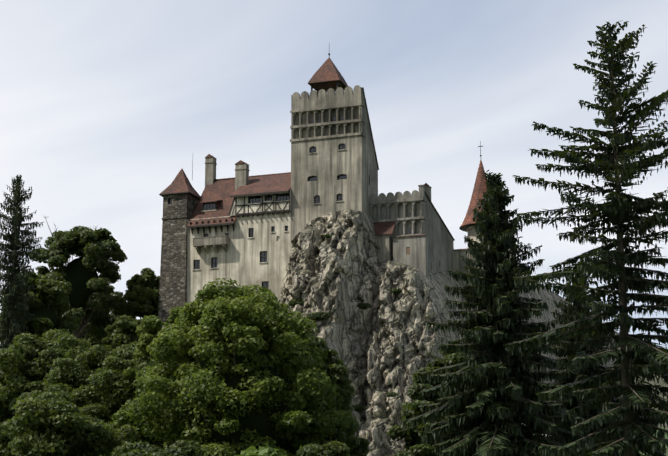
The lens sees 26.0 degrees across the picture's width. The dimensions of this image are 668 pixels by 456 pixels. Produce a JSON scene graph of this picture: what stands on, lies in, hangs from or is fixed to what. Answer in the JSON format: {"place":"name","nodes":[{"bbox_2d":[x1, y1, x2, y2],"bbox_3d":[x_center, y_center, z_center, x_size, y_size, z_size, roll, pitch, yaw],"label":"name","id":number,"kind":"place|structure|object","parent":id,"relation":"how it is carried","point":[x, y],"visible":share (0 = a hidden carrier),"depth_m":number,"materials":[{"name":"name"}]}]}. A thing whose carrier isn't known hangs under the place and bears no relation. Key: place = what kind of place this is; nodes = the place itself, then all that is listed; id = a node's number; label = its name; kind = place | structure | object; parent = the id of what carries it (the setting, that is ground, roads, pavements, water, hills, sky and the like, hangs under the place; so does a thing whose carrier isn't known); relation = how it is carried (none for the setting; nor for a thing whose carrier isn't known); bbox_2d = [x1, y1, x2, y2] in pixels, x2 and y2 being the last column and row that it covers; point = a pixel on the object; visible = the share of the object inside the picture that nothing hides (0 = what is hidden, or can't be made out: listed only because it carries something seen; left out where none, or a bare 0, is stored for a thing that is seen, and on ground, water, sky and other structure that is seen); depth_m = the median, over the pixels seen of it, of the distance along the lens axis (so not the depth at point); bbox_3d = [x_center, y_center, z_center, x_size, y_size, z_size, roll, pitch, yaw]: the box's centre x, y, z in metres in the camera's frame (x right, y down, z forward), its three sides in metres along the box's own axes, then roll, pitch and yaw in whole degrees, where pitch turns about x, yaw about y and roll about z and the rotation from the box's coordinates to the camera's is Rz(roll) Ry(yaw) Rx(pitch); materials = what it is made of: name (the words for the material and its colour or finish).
{"place":"outdoors","nodes":[
{"label":"outdoors","id":0,"kind":"place"},
{"bbox_2d":[0,0,667,349],"label":"sky","id":1,"kind":"structure","parent":0,"point":[103,103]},
{"bbox_2d":[158,209,667,455],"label":"crag rock","id":2,"kind":"object","parent":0,"point":[384,343],"visible":0.27,"depth_m":194.56,"materials":[{"name":"stone"}]},
{"bbox_2d":[158,169,200,320],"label":"tower","id":3,"kind":"structure","parent":2,"relation":"on","point":[180,195],"depth_m":212.76,"materials":[{"name":"stone"}]},
{"bbox_2d":[187,154,290,303],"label":"wing","id":4,"kind":"structure","parent":2,"relation":"on","point":[239,227],"depth_m":210.02,"materials":[{"name":"beige paint"}]},
{"bbox_2d":[290,53,378,249],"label":"tower","id":5,"kind":"structure","parent":2,"relation":"on","point":[334,165],"depth_m":208.34,"materials":[{"name":"grey paint"}]},
{"bbox_2d":[288,234,401,411],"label":"rock shrubs","id":6,"kind":"object","parent":2,"relation":"on","point":[320,315],"visible":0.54,"depth_m":190.12,"materials":[{"name":"green plant"}]},
{"bbox_2d":[369,183,515,309],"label":"block","id":7,"kind":"structure","parent":2,"relation":"on","point":[413,226],"depth_m":206.15,"materials":[{"name":"grey paint"}]},
{"bbox_2d":[459,141,488,247],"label":"round tower","id":8,"kind":"structure","parent":2,"relation":"on","point":[480,186],"depth_m":220.94,"materials":[{"name":"red tile"}]},
{"bbox_2d":[550,397,667,455],"bbox_3d":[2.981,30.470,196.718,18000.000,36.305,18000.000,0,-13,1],"label":"ground","id":9,"kind":"structure","parent":0,"point":[666,436],"depth_m":211.80,"materials":[{"name":"green plant"}]},
{"bbox_2d":[0,175,43,376],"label":"spruce","id":10,"kind":"object","parent":9,"relation":"on","point":[13,251],"visible":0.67,"depth_m":175.84,"materials":[{"name":"green plant"}]},
{"bbox_2d":[0,272,80,338],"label":"hill tree","id":11,"kind":"object","parent":9,"relation":"on","point":[50,292],"visible":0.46,"depth_m":183.68,"materials":[{"name":"green plant"}]},
{"bbox_2d":[0,328,81,455],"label":"tree","id":12,"kind":"object","parent":9,"relation":"on","point":[26,364],"visible":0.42,"depth_m":131.65,"materials":[{"name":"green plant"}]},
{"bbox_2d":[3,391,139,455],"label":"tree","id":13,"kind":"object","parent":9,"relation":"on","point":[53,424],"visible":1,"depth_m":94.48,"materials":[{"name":"green plant"}]},
{"bbox_2d":[28,215,127,340],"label":"hill tree","id":14,"kind":"object","parent":9,"relation":"on","point":[94,252],"visible":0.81,"depth_m":208.97,"materials":[{"name":"green plant"}]},
{"bbox_2d":[22,334,137,415],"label":"tree","id":15,"kind":"object","parent":9,"relation":"on","point":[72,375],"visible":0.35,"depth_m":122.35,"materials":[{"name":"green plant"}]},
{"bbox_2d":[62,285,125,348],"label":"hill tree","id":16,"kind":"object","parent":9,"relation":"on","point":[118,295],"visible":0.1,"depth_m":226.16,"materials":[{"name":"green plant"}]},
{"bbox_2d":[79,356,163,455],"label":"tree","id":17,"kind":"object","parent":9,"relation":"on","point":[106,379],"visible":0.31,"depth_m":116.63,"materials":[{"name":"green plant"}]},
{"bbox_2d":[101,315,141,351],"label":"hill tree","id":18,"kind":"object","parent":9,"relation":"on","point":[121,330],"visible":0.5,"depth_m":188.39,"materials":[{"name":"green plant"}]},
{"bbox_2d":[115,268,159,319],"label":"hill tree","id":19,"kind":"object","parent":9,"relation":"on","point":[141,296],"visible":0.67,"depth_m":211.89,"materials":[{"name":"green plant"}]},
{"bbox_2d":[110,306,192,449],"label":"tree","id":20,"kind":"object","parent":9,"relation":"on","point":[150,327],"visible":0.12,"depth_m":116.42,"materials":[{"name":"green plant"}]},
{"bbox_2d":[111,439,202,455],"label":"bush","id":21,"kind":"object","parent":9,"relation":"on","point":[180,447],"visible":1,"depth_m":92.63,"materials":[{"name":"green plant"}]},
{"bbox_2d":[127,278,355,455],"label":"tree","id":22,"kind":"object","parent":9,"relation":"on","point":[237,385],"visible":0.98,"depth_m":106.87,"materials":[{"name":"green plant"}]},
{"bbox_2d":[235,444,285,455],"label":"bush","id":23,"kind":"object","parent":9,"relation":"on","point":[251,450],"visible":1,"depth_m":5.21,"materials":[{"name":"green plant"}]},
{"bbox_2d":[296,441,349,455],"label":"bush","id":24,"kind":"object","parent":9,"relation":"on","point":[334,448],"visible":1,"depth_m":91.58,"materials":[{"name":"green plant"}]},
{"bbox_2d":[294,336,359,453],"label":"tree","id":25,"kind":"object","parent":9,"relation":"on","point":[330,365],"visible":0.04,"depth_m":115.67,"materials":[{"name":"green plant"}]},
{"bbox_2d":[333,369,369,455],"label":"dark tree","id":26,"kind":"object","parent":9,"relation":"on","point":[360,449],"visible":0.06,"depth_m":135.01,"materials":[{"name":"green plant"}]},
{"bbox_2d":[387,343,471,455],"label":"dark tree","id":27,"kind":"object","parent":9,"relation":"on","point":[415,445],"visible":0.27,"depth_m":107.96,"materials":[{"name":"green plant"}]},
{"bbox_2d":[401,170,593,455],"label":"spruce","id":28,"kind":"object","parent":9,"relation":"on","point":[495,405],"visible":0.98,"depth_m":82.16,"materials":[{"name":"green plant"}]},
{"bbox_2d":[503,20,667,455],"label":"tall spruce","id":29,"kind":"object","parent":9,"relation":"on","point":[637,413],"visible":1,"depth_m":62.69,"materials":[{"name":"green plant"}]},
{"bbox_2d":[526,275,666,455],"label":"spruce","id":30,"kind":"object","parent":9,"relation":"on","point":[576,311],"visible":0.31,"depth_m":88.77,"materials":[{"name":"green plant"}]}
]}

